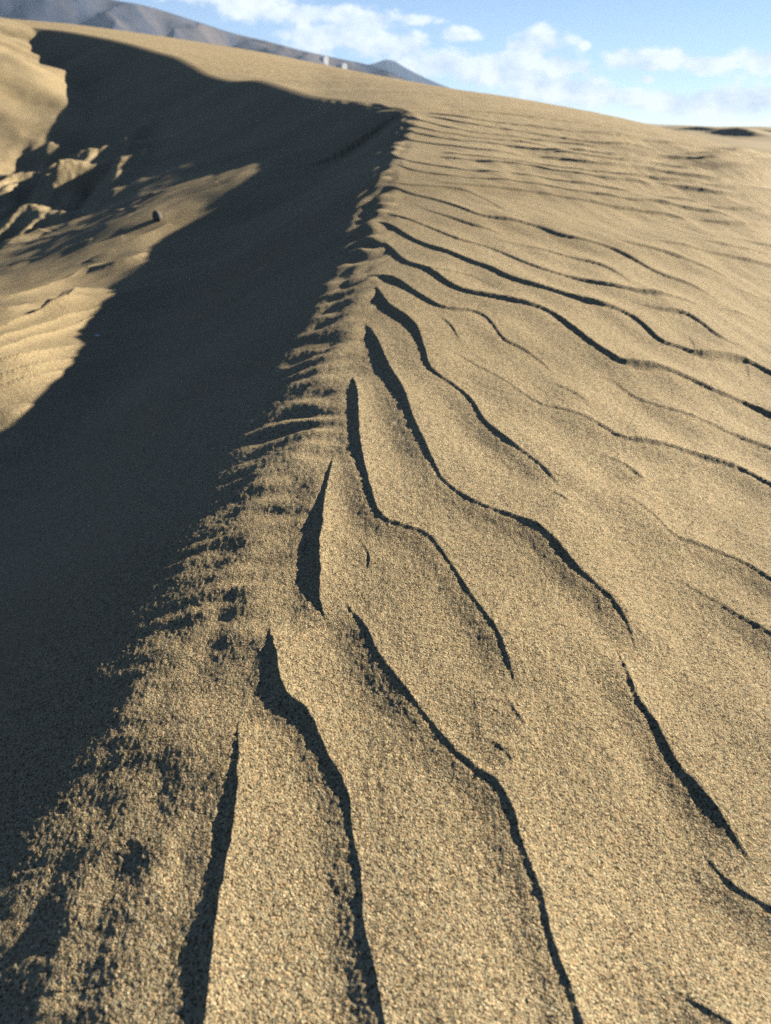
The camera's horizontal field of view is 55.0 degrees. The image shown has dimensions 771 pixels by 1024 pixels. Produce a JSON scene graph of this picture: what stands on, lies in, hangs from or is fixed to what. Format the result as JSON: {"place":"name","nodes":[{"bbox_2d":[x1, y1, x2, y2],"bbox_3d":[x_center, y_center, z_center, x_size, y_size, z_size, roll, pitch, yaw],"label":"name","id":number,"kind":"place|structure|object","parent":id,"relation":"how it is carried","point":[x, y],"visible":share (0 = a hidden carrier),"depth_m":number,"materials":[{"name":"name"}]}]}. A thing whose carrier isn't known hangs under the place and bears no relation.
{"place":"outdoors","nodes":[
{"label":"outdoors","id":0,"kind":"place"},
{"bbox_2d":[0,0,408,80],"bbox_3d":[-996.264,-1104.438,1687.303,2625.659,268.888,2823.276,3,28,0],"label":"mountain range","id":1,"kind":"structure","parent":0,"point":[123,16],"depth_m":1437.12,"materials":[{"name":"grey stone"}]},
{"bbox_2d":[321,56,328,65],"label":"white building","id":2,"kind":"structure","parent":1,"relation":"on","point":[325,59],"depth_m":1597.38,"materials":[{"name":"paint"}]},
{"bbox_2d":[339,63,346,68],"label":"white building","id":3,"kind":"structure","parent":1,"relation":"on","point":[343,65],"depth_m":1629.04,"materials":[{"name":"paint"}]},
{"bbox_2d":[0,17,770,1023],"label":"sand dune","id":4,"kind":"structure","parent":0,"point":[384,549],"depth_m":0.96,"materials":[{"name":"beige sand"}]},
{"bbox_2d":[152,210,161,221],"bbox_3d":[-1.433,-1.852,4.645,0.058,0.081,0.046,3,28,0],"label":"stone","id":5,"kind":"object","parent":4,"relation":"on","point":[156,216],"visible":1,"depth_m":4.63,"materials":[{"name":"grey stone"}]},
{"bbox_2d":[368,60,448,87],"bbox_3d":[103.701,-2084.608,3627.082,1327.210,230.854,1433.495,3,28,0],"label":"distant peak","id":6,"kind":"structure","parent":0,"point":[394,67],"depth_m":3561.32,"materials":[{"name":"grey stone"}]},
{"bbox_2d":[117,0,770,126],"label":"sky","id":7,"kind":"structure","parent":0,"point":[669,62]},
{"bbox_2d":[650,124,770,153],"bbox_3d":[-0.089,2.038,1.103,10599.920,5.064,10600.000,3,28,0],"label":"desert plain","id":8,"kind":"structure","parent":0,"point":[757,138],"depth_m":97.14,"materials":[{"name":"beige sand"}]}
]}

